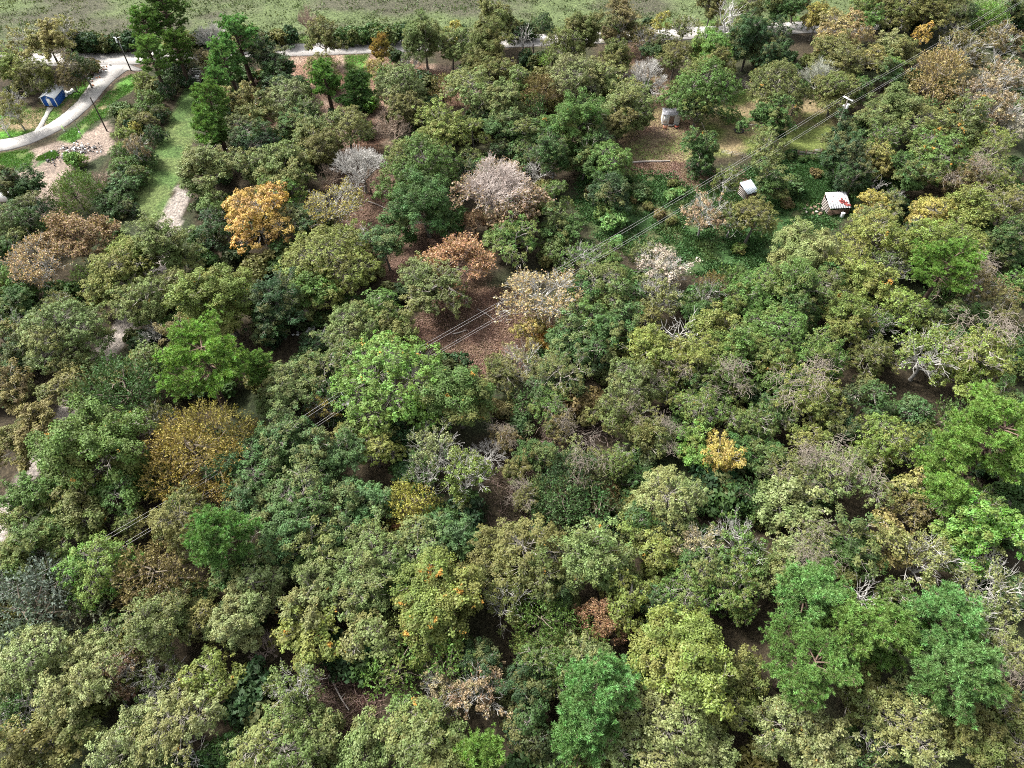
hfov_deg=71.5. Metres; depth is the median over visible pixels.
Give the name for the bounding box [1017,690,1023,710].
shrub
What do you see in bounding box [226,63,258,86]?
shrub
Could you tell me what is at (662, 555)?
broadleaf tree
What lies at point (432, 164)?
broadleaf tree
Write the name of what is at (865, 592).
dead tree
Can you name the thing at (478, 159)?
shrub
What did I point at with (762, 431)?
broadleaf tree
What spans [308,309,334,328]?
shrub
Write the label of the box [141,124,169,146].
tall bush
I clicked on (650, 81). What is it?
shrub
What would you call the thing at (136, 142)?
open crowned tree
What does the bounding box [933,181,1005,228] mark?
broadleaf tree
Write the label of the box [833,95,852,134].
power pole
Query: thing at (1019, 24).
shrub
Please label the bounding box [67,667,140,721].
shrub
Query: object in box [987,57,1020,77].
shrub
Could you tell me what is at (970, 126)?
broadleaf tree
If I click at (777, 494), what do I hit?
broadleaf tree
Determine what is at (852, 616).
pine tree
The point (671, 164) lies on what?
fallen leaves
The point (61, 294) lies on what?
open crowned tree
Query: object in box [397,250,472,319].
broadleaf tree
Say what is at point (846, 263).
broadleaf tree
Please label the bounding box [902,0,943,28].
broadleaf tree
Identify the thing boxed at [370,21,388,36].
shrub
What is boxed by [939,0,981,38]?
broadleaf tree
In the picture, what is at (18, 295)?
broadleaf tree
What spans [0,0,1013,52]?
field grass
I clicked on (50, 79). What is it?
broadleaf tree
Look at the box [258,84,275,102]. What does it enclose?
shrub
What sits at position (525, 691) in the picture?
broadleaf tree
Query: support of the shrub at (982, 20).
on the ground at (160, 192)
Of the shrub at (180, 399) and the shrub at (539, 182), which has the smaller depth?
the shrub at (180, 399)
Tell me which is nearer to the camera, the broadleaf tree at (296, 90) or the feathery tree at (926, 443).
the feathery tree at (926, 443)
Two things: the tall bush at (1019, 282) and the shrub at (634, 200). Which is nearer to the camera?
the tall bush at (1019, 282)
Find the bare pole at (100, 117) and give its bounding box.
[90,97,107,131]
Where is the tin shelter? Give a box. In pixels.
[821,192,850,214]
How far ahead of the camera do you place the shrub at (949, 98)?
180.32 m
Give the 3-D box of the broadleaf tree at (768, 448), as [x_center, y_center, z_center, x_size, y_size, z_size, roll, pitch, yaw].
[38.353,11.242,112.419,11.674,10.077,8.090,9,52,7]
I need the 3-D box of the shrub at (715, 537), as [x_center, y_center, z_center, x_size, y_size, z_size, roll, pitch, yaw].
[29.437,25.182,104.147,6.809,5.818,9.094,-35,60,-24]
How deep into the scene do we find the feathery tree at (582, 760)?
84.41 m
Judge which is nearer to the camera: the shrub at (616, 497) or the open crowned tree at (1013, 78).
the shrub at (616, 497)
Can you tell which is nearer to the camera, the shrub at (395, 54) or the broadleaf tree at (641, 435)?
the broadleaf tree at (641, 435)
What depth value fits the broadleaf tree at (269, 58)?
178.97 m
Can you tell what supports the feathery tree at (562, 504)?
on the ground at (160, 192)
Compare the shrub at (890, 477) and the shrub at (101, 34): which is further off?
the shrub at (101, 34)
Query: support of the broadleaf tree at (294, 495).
on the ground at (160, 192)
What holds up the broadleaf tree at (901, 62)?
on the ground at (160, 192)
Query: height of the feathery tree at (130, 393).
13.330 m
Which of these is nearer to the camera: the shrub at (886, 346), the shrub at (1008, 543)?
the shrub at (1008, 543)
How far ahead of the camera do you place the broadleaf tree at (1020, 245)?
142.23 m
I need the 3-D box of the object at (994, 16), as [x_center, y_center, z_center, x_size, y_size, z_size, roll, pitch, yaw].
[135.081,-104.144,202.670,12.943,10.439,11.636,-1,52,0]
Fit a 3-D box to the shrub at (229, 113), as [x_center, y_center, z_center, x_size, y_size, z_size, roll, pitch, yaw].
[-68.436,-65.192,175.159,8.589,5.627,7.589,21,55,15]
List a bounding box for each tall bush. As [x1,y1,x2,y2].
[0,260,35,286]
[33,295,52,312]
[74,607,136,660]
[91,187,136,218]
[106,155,143,176]
[106,171,141,201]
[107,142,132,161]
[109,126,136,146]
[113,199,140,219]
[115,107,138,128]
[123,164,153,186]
[127,121,144,136]
[127,145,158,168]
[131,111,159,130]
[132,71,151,92]
[132,89,164,112]
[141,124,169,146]
[150,103,170,123]
[153,78,176,99]
[155,61,195,92]
[158,311,182,337]
[176,56,199,77]
[190,722,256,767]
[204,265,233,276]
[221,191,238,217]
[226,140,245,151]
[267,126,292,150]
[289,752,338,767]
[290,75,312,89]
[297,328,331,359]
[329,292,365,320]
[353,120,376,140]
[408,109,425,132]
[410,500,459,546]
[441,164,454,181]
[452,144,483,166]
[483,137,512,160]
[505,140,531,159]
[532,11,554,34]
[534,234,578,273]
[593,362,627,388]
[617,464,655,497]
[655,414,685,439]
[685,156,715,179]
[719,401,748,436]
[822,405,858,444]
[848,374,879,401]
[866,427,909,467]
[885,391,936,433]
[977,614,1012,648]
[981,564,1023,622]
[984,465,1023,495]
[991,265,1023,304]
[991,490,1023,519]
[997,212,1023,248]
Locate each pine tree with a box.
[124,3,163,70]
[129,33,172,98]
[137,0,191,66]
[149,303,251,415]
[159,27,194,88]
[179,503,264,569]
[189,76,230,149]
[190,104,229,147]
[201,64,234,107]
[203,112,229,158]
[204,35,245,90]
[213,12,263,90]
[241,347,275,398]
[306,56,345,110]
[331,67,377,126]
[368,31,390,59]
[758,607,870,713]
[771,555,854,633]
[806,587,892,671]
[860,595,929,673]
[897,580,989,659]
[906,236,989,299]
[906,632,1014,729]
[908,467,976,522]
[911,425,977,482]
[919,613,984,665]
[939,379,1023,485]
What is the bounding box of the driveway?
[0,64,141,150]
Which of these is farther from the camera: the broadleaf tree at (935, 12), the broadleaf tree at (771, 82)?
the broadleaf tree at (935, 12)
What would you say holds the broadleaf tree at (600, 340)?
on the ground at (160, 192)
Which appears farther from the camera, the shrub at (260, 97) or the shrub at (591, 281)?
the shrub at (260, 97)
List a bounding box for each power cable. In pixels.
[2,0,1021,612]
[2,3,1002,593]
[4,0,1010,596]
[8,1,1022,612]
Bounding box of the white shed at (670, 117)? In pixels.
[661,108,680,125]
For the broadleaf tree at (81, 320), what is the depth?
121.75 m
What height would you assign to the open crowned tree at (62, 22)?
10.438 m
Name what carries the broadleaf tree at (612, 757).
on the ground at (160, 192)
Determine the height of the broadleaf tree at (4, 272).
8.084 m
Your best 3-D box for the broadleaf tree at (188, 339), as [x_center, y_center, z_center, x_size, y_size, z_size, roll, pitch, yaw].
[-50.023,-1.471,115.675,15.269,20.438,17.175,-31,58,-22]
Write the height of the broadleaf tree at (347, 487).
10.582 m
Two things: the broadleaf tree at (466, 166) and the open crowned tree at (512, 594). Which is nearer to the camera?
the open crowned tree at (512, 594)
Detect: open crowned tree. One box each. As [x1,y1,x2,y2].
[0,23,38,61]
[0,85,28,130]
[0,165,33,193]
[0,307,34,336]
[0,564,21,601]
[0,676,44,739]
[40,289,80,318]
[51,14,81,51]
[92,649,147,704]
[116,695,155,732]
[121,650,187,702]
[122,132,151,162]
[132,400,181,442]
[197,201,227,234]
[261,660,327,726]
[299,392,341,424]
[329,218,371,269]
[402,443,450,498]
[403,417,463,474]
[415,691,459,728]
[420,661,463,708]
[439,445,499,504]
[444,660,512,720]
[453,63,470,82]
[481,575,535,638]
[494,337,546,382]
[523,143,542,170]
[558,239,608,272]
[627,24,659,58]
[627,237,658,266]
[632,269,685,319]
[634,242,702,295]
[667,14,700,42]
[668,518,728,577]
[679,186,728,235]
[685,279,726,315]
[707,507,769,583]
[709,199,753,237]
[710,163,740,199]
[866,308,900,343]
[871,248,916,282]
[885,184,908,204]
[889,318,975,387]
[896,529,973,596]
[902,216,925,237]
[927,24,999,71]
[948,546,1023,621]
[949,68,1012,113]
[966,590,1002,640]
[973,51,1023,92]
[976,86,1023,132]
[980,16,1023,64]
[1000,110,1023,145]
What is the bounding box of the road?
[0,19,995,65]
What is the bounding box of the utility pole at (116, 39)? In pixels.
[113,36,131,70]
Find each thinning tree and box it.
[0,231,72,287]
[29,207,121,262]
[302,175,369,232]
[387,522,400,532]
[414,230,497,301]
[456,208,493,234]
[493,266,585,325]
[572,596,635,645]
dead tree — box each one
[0,116,9,136]
[171,737,208,767]
[512,20,532,50]
[650,307,702,348]
[718,1,745,35]
[846,567,879,606]
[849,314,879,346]
[853,724,886,760]
[871,175,887,192]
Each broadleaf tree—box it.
[0,47,35,94]
[0,162,47,202]
[0,200,42,248]
[0,224,38,258]
[0,264,26,286]
[0,282,36,317]
[0,317,20,358]
[0,332,40,381]
[0,357,42,417]
[0,395,68,475]
[0,470,72,532]
[0,516,73,587]
[0,622,83,712]
[0,697,98,767]
[6,190,54,224]
[9,56,55,96]
[12,297,117,383]
[18,15,76,64]
[23,391,160,508]
[28,58,53,87]
[29,650,118,754]
[33,364,95,412]
[45,348,93,395]
[49,473,120,544]
[50,530,145,618]
[55,628,126,681]
[65,51,98,87]
[76,255,122,307]
[82,702,185,767]
[83,240,153,294]
[88,470,154,528]
[101,233,158,272]
[104,266,172,327]
[108,235,164,286]
[109,581,217,665]
[110,507,148,542]
[120,209,207,272]
[124,339,166,384]
[126,676,228,767]
[147,479,220,565]
[149,754,190,767]
[152,312,206,352]
[154,265,185,304]
[160,262,257,339]
[170,640,246,708]
[175,138,234,198]
[177,597,221,645]
[188,47,224,80]
[195,209,240,251]
[196,189,231,217]
[198,581,285,652]
[199,434,287,497]
[207,545,265,600]
[213,82,240,105]
[220,80,273,123]
[220,478,278,531]
[221,180,294,255]
[221,694,333,767]
[223,560,288,612]
[225,110,284,170]
[227,146,268,184]
[241,266,306,347]
[243,29,295,89]
[245,492,319,576]
[246,400,318,477]
[250,139,316,195]
[253,358,330,416]
[254,172,279,213]
[255,453,340,539]
[258,70,307,112]
[262,75,323,123]
[266,597,345,672]
[272,223,380,309]
[274,176,308,209]
[275,203,312,236]
[276,91,326,148]
[276,514,349,584]
[277,556,338,635]
[282,265,341,313]
[284,423,367,477]
[287,286,315,321]
[291,109,336,158]
[292,323,363,413]
[293,699,347,767]
[295,123,340,173]
[302,49,342,89]
[303,472,368,520]
[304,14,348,53]
[314,501,358,558]
[320,104,376,151]
[324,299,384,353]
[324,549,407,632]
[327,330,451,437]
[330,419,367,451]
[331,517,407,587]
[336,704,397,767]
[337,608,403,665]
[343,480,408,531]
[354,425,406,467]
[355,223,404,280]
[358,286,405,325]
[363,57,387,79]
[370,131,464,201]
[371,61,428,106]
[372,61,391,83]
[374,300,419,344]
[376,164,469,246]
[379,555,416,595]
[379,693,468,767]
[380,691,443,767]
[385,90,425,135]
[387,546,484,671]
[389,512,454,575]
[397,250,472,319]
[401,8,440,69]
[411,96,468,150]
[411,120,444,150]
[418,364,498,428]
[427,511,480,561]
[433,24,474,69]
[438,65,498,112]
[450,153,477,184]
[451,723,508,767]
[454,523,502,588]
[455,117,493,149]
[457,636,511,696]
[459,12,509,70]
[466,93,490,128]
[472,538,527,587]
[473,0,522,45]
[473,76,526,125]
[476,53,516,91]
[479,106,525,146]
[479,512,580,605]
[480,210,540,267]
[480,350,521,399]
[489,654,554,727]
[500,447,533,485]
[501,64,533,91]
[502,696,552,757]
[506,115,544,148]
[508,314,547,354]
[511,438,563,474]
[513,631,576,700]
[516,80,531,101]
[521,342,593,407]
[523,126,577,179]
[524,381,573,434]
[535,560,583,621]
[537,179,575,211]
[537,516,646,601]
[538,201,588,245]
[539,86,610,156]
[541,26,585,67]
[543,303,595,363]
[545,52,607,98]
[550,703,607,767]
[554,298,605,343]
[555,648,647,750]
[560,629,617,675]
[561,9,606,60]
[563,286,612,328]
[565,258,647,316]
[570,131,605,179]
[571,300,647,362]
[572,118,621,153]
[572,330,618,375]
[574,97,594,130]
[580,394,632,438]
[583,170,631,212]
[585,138,634,180]
[588,55,629,94]
[588,727,645,767]
[592,105,641,148]
[594,567,659,638]
[597,240,628,269]
[598,36,635,72]
[598,441,638,487]
[599,71,657,130]
[600,0,643,42]
[602,355,668,415]
[609,654,665,739]
[611,682,723,767]
[613,321,694,379]
[613,503,686,577]
[616,500,674,544]
[618,412,669,459]
[622,464,713,545]
[623,598,742,727]
[632,298,665,329]
[635,583,686,629]
[638,29,672,65]
[645,559,740,615]
[651,10,671,37]
[651,40,695,81]
[656,55,746,124]
[664,328,727,382]
[664,720,741,767]
[669,384,745,436]
[672,415,713,467]
[678,86,722,129]
[678,545,732,606]
[680,125,719,169]
[682,363,726,409]
[683,297,722,329]
[684,301,743,347]
[687,450,755,526]
[690,24,733,68]
[694,0,727,31]
[694,42,736,86]
[694,427,747,472]
[707,552,762,627]
[708,319,776,375]
[710,686,761,735]
[716,643,771,708]
[721,430,795,477]
[722,194,782,243]
[722,281,773,328]
[726,8,772,71]
[728,0,768,19]
[728,262,783,306]
[729,402,779,444]
[735,93,797,140]
[738,302,810,370]
[744,546,787,605]
[744,691,837,767]
[745,57,805,121]
[746,126,785,170]
[748,254,833,314]
[749,40,795,80]
[750,153,797,203]
[751,466,831,533]
[754,344,812,399]
[755,384,803,436]
[763,0,807,28]
[764,14,795,48]
[766,215,840,284]
[769,271,821,334]
[782,701,863,767]
[785,323,850,380]
[786,423,833,465]
[788,79,812,115]
[789,0,811,22]
[800,0,836,40]
[800,516,841,554]
[800,580,837,627]
[804,260,856,313]
[805,70,861,115]
[807,28,856,67]
[808,41,880,77]
[812,6,875,51]
[813,503,895,587]
[815,290,878,343]
[816,107,873,143]
[816,129,867,180]
[816,240,890,293]
[820,407,871,445]
[826,262,903,311]
[832,143,878,195]
[832,654,901,734]
[836,208,911,263]
[839,375,896,420]
[841,200,902,245]
[844,75,874,111]
[844,333,907,378]
[847,0,886,28]
[847,98,899,138]
[848,412,920,474]
[849,679,954,767]
[853,0,902,29]
[853,188,898,214]
[856,43,888,75]
[858,133,897,181]
[861,507,916,571]
[863,81,926,136]
[864,118,902,166]
[866,28,910,58]
[869,281,933,332]
[869,575,920,614]
[873,0,928,32]
[873,55,904,91]
[878,217,969,273]
[879,189,904,223]
[879,465,938,520]
[885,53,906,86]
[886,32,921,66]
[889,150,939,194]
[891,105,957,154]
[891,671,948,731]
[894,306,942,331]
[899,126,976,186]
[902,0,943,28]
[903,193,957,228]
[905,0,955,40]
[910,20,934,48]
[921,221,992,266]
[921,478,1007,553]
[922,88,995,147]
[924,490,1023,579]
[933,0,972,29]
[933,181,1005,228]
[933,697,1015,767]
[938,297,998,341]
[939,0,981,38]
[959,372,1023,425]
[963,124,1020,163]
[967,136,1011,178]
[967,183,1023,229]
[971,158,1016,207]
[975,213,1023,270]
[975,611,1023,679]
[978,286,1023,331]
[988,697,1023,741]
[992,0,1023,21]
[996,722,1023,767]
[1007,158,1023,179]
[1009,232,1023,255]
[1010,97,1023,124]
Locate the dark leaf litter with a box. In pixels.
[287,397,605,745]
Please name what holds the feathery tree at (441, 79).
on the ground at (160, 192)
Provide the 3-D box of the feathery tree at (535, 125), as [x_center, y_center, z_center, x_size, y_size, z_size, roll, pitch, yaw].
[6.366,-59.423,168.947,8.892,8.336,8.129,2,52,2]
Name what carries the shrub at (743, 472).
on the ground at (160, 192)
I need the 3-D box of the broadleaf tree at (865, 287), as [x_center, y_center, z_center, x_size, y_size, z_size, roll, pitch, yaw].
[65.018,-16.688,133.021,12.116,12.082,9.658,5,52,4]
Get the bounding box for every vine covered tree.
[46,46,87,91]
[484,418,523,455]
[503,475,544,512]
[541,399,577,444]
[553,425,614,495]
[621,396,659,442]
[639,408,686,463]
[642,358,706,407]
[692,354,756,405]
[753,436,831,502]
[762,352,850,441]
[765,510,848,583]
[787,427,894,514]
[895,468,955,533]
[927,146,1008,193]
[937,304,1023,398]
[938,250,1023,308]
[978,656,1023,725]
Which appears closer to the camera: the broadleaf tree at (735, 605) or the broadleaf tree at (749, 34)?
the broadleaf tree at (735, 605)
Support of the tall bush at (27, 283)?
on the ground at (160, 192)
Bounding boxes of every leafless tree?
[83,170,116,192]
[138,320,161,343]
[193,19,225,45]
[248,629,281,660]
[297,3,316,35]
[312,163,341,190]
[331,144,386,193]
[355,168,379,193]
[372,118,414,147]
[373,107,409,137]
[400,52,421,68]
[447,150,556,230]
[468,437,507,467]
[524,162,555,184]
[626,56,667,97]
[653,78,668,96]
[797,57,837,96]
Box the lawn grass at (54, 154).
[0,10,978,173]
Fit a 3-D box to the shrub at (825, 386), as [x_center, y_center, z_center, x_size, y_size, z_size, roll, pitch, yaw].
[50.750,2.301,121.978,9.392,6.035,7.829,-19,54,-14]
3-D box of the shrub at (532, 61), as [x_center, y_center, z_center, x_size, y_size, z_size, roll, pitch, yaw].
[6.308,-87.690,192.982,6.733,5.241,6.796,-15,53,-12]
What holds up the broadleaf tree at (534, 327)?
on the ground at (160, 192)
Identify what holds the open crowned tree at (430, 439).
on the ground at (160, 192)
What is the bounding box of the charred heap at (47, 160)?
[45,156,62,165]
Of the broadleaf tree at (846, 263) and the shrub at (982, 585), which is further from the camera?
the broadleaf tree at (846, 263)
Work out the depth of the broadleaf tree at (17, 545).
98.97 m
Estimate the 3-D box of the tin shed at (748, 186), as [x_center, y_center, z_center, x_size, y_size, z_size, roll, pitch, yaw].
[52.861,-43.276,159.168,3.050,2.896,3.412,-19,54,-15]
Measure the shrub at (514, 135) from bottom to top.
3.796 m
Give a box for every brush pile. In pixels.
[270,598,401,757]
[352,114,415,145]
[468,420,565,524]
[490,376,660,453]
[637,125,682,143]
[729,74,765,90]
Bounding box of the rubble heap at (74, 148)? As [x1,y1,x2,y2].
[51,140,102,154]
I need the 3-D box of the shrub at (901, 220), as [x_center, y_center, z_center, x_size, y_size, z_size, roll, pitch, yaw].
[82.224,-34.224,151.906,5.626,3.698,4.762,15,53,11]
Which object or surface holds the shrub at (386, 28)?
on the ground at (160, 192)
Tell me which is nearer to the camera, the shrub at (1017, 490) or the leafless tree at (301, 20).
the shrub at (1017, 490)
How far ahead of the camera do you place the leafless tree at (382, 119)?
169.82 m
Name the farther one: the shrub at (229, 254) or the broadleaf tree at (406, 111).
the broadleaf tree at (406, 111)
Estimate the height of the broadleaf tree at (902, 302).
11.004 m
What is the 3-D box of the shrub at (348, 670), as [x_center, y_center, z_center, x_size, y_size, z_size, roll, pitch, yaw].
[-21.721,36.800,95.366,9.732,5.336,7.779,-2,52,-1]
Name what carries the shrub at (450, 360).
on the ground at (160, 192)
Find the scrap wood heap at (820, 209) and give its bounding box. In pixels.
[804,203,832,215]
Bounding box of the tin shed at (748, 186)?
[738,180,756,200]
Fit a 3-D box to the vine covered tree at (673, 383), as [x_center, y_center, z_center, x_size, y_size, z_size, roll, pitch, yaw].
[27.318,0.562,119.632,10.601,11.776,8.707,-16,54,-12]
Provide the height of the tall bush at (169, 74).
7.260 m
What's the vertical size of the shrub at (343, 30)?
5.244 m
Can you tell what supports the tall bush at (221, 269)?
on the ground at (160, 192)
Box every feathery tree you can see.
[0,550,114,654]
[37,211,73,243]
[44,167,109,214]
[59,349,184,423]
[67,260,101,297]
[101,630,160,686]
[107,533,215,614]
[133,397,266,516]
[360,632,435,703]
[380,478,445,533]
[381,609,418,651]
[412,631,481,694]
[427,72,460,103]
[502,387,537,421]
[508,589,579,658]
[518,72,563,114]
[521,116,551,137]
[523,469,593,530]
[524,90,547,117]
[537,42,567,69]
[538,447,615,527]
[547,744,607,767]
[560,475,631,537]
[573,610,609,657]
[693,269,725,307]
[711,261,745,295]
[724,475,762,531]
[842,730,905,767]
[897,428,935,472]
[900,44,972,107]
[912,94,942,126]
[915,394,968,432]
[917,277,962,307]
[954,143,977,159]
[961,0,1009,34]
[968,326,1022,354]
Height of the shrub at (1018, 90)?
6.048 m
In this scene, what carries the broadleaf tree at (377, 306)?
on the ground at (160, 192)
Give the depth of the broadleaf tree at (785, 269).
127.37 m
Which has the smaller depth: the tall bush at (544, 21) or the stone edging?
the stone edging
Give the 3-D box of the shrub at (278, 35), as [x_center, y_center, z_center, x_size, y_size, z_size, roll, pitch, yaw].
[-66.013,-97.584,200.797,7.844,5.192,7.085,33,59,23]
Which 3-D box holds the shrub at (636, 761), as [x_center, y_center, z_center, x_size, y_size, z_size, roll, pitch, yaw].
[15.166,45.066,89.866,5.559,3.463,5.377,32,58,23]
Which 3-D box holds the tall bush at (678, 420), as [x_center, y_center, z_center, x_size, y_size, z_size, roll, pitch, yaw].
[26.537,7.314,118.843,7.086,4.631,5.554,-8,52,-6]
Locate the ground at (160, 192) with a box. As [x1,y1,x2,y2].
[0,0,1023,767]
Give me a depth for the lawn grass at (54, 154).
179.72 m
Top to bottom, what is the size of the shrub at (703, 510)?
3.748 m
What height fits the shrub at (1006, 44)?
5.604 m
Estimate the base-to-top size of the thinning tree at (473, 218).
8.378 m
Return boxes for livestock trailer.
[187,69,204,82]
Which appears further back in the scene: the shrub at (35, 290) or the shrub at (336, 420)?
the shrub at (35, 290)
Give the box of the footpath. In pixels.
[35,106,53,129]
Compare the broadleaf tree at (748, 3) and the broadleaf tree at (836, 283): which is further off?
the broadleaf tree at (748, 3)
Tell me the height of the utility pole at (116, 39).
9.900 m
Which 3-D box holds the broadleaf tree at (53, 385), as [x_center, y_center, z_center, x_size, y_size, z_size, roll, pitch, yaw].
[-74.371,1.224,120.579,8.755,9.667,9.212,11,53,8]
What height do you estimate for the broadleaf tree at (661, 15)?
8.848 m
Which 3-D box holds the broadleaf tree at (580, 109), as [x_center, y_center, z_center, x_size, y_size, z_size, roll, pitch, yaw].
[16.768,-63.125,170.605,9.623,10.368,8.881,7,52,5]
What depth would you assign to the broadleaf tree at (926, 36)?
196.37 m
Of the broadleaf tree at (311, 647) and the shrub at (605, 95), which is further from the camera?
the shrub at (605, 95)
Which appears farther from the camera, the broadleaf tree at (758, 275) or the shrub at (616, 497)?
the broadleaf tree at (758, 275)
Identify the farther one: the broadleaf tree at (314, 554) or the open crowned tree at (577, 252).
the open crowned tree at (577, 252)
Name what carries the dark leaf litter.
on the ground at (160, 192)
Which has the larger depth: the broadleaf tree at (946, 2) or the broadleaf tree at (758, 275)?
the broadleaf tree at (946, 2)
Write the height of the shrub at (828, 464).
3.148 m
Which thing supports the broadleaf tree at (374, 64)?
on the ground at (160, 192)
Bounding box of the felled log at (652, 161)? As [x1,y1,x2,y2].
[633,160,669,162]
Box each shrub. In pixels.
[0,230,14,257]
[0,283,11,298]
[0,293,24,320]
[0,527,35,576]
[0,600,26,643]
[0,687,28,715]
[1,80,22,94]
[4,285,41,306]
[38,212,59,233]
[40,278,83,303]
[49,551,107,601]
[62,151,89,169]
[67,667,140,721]
[69,30,84,50]
[69,31,98,49]
[78,30,106,51]
[81,58,102,73]
[90,737,127,767]
[91,359,132,391]
[92,32,111,50]
[95,184,120,212]
[96,32,118,52]
[97,218,121,242]
[101,165,127,181]
[104,100,133,118]
[111,31,126,51]
[114,29,135,50]
[122,117,145,131]
[122,327,160,349]
[127,564,158,598]
[138,460,178,500]
[141,285,182,315]
[143,75,162,97]
[153,514,188,540]
[163,574,212,629]
[166,371,209,403]
[186,28,207,52]
[186,248,221,271]
[187,195,215,213]
[187,227,218,248]
[191,423,227,461]
[196,748,226,767]
[201,367,242,398]
[202,165,232,184]
[210,590,267,635]
[217,654,288,733]
[218,242,252,265]
[222,106,234,128]
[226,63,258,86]
[230,23,258,45]
[236,207,275,237]
[239,249,276,280]
[243,365,267,395]
[255,69,261,80]
[256,31,274,45]
[257,30,277,45]
[258,66,282,79]
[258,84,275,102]
[262,325,287,350]
[266,27,292,44]
[267,235,308,278]
[277,24,298,45]
[285,310,309,331]
[288,349,319,367]
[298,231,334,258]
[299,209,335,235]
[301,81,312,100]
[307,518,323,543]
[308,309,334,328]
[319,628,383,688]
[320,83,340,90]
[326,406,363,428]
[327,108,350,122]
[332,28,343,41]
[334,26,351,45]
[337,95,363,112]
[343,253,385,284]
[345,25,358,46]
[346,25,366,42]
[357,26,372,46]
[361,93,379,113]
[365,21,380,46]
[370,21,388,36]
[374,519,402,548]
[377,280,414,304]
[377,418,416,452]
[379,111,404,129]
[382,23,395,44]
[387,21,402,44]
[387,45,404,62]
[388,441,431,486]
[397,22,406,41]
[408,68,439,95]
[410,401,444,426]
[411,422,439,445]
[420,94,447,120]
[431,351,473,375]
[443,19,461,43]
[443,486,490,530]
[455,121,480,138]
[456,24,470,40]
[459,109,470,120]
[464,156,492,187]
[470,105,497,134]
[487,397,516,421]
[503,20,528,42]
[503,709,568,767]
[506,134,520,149]
[508,408,537,438]
[511,156,533,173]
[516,522,548,554]
[517,48,532,67]
[521,128,544,160]
[523,22,542,40]
[526,50,547,70]
[527,345,566,362]
[529,199,547,215]
[530,66,555,83]
[531,325,560,349]
[534,178,560,194]
[538,249,557,267]
[540,215,572,238]
[542,95,567,113]
[555,623,583,655]
[558,385,606,429]
[566,70,594,93]
[570,744,628,767]
[576,265,606,303]
[578,237,603,257]
[589,87,614,98]
[589,479,621,515]
[593,202,629,230]
[594,92,616,113]
[600,15,625,40]
[609,234,622,247]
[610,291,638,319]
[611,484,666,520]
[615,733,644,767]
[625,174,636,183]
[626,267,659,299]
[629,182,653,201]
[629,447,657,474]
[629,567,677,601]
[630,196,638,203]
[639,17,653,38]
[641,78,654,90]
[642,201,654,210]
[653,207,667,220]
[663,188,676,201]
[665,215,679,224]
[666,333,684,352]
[667,179,678,186]
[671,87,694,108]
[671,285,703,320]
[673,515,713,549]
[676,188,687,197]
[691,523,736,580]
[693,484,724,518]
[730,242,747,252]
[733,736,778,767]
[734,242,745,254]
[735,453,755,476]
[737,478,782,530]
[744,380,775,410]
[749,693,772,725]
[772,173,805,196]
[780,197,795,208]
[784,148,797,160]
[787,51,798,60]
[787,374,834,409]
[789,63,802,74]
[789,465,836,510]
[798,53,812,66]
[798,157,807,162]
[799,154,808,161]
[809,168,822,178]
[815,153,823,161]
[817,444,838,477]
[830,718,865,767]
[860,338,892,365]
[864,293,895,333]
[874,20,902,32]
[874,176,900,191]
[876,471,906,492]
[888,68,922,89]
[896,198,914,215]
[896,216,908,228]
[901,14,924,31]
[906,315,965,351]
[906,418,946,458]
[908,262,935,285]
[910,152,944,164]
[931,278,968,300]
[934,72,958,98]
[944,95,963,110]
[961,562,1012,590]
[962,45,984,61]
[962,106,1002,127]
[965,13,996,30]
[968,453,994,479]
[974,219,994,233]
[975,76,987,90]
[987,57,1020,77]
[987,531,1022,552]
[988,34,1015,54]
[991,66,1023,87]
[993,449,1017,467]
[994,324,1023,339]
[995,328,1020,346]
[998,472,1023,508]
[1000,12,1016,27]
[1000,155,1021,170]
[1002,53,1021,64]
[1002,337,1023,382]
[1003,86,1023,105]
[1005,178,1023,195]
[1007,13,1023,29]
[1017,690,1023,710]
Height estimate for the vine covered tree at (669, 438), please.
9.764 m
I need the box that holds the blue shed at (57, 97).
[39,83,65,106]
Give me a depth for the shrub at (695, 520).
105.33 m
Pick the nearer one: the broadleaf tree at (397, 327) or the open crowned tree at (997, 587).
the open crowned tree at (997, 587)
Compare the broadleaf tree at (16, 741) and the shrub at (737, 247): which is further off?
the shrub at (737, 247)
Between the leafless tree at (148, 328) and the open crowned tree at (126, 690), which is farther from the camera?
the leafless tree at (148, 328)
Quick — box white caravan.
[0,194,29,201]
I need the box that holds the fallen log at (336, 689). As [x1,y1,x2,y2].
[328,674,348,709]
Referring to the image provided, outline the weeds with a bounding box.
[571,150,866,279]
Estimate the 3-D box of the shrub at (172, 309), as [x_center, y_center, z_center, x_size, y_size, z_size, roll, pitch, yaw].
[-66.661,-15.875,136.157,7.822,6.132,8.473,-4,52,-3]
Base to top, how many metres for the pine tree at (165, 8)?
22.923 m
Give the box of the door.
[668,116,674,123]
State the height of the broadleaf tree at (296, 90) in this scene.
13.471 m
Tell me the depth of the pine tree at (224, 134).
162.28 m
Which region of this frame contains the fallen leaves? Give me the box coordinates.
[254,35,749,377]
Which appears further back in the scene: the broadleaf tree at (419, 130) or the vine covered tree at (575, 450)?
the broadleaf tree at (419, 130)
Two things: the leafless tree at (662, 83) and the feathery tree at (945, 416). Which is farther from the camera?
the leafless tree at (662, 83)
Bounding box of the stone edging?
[88,61,110,85]
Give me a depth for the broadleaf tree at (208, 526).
93.00 m
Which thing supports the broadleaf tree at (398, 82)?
on the ground at (160, 192)
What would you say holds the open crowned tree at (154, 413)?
on the ground at (160, 192)
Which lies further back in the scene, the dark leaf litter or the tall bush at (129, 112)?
the tall bush at (129, 112)
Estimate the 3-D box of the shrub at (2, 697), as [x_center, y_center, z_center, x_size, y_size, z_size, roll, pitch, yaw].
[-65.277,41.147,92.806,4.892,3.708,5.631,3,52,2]

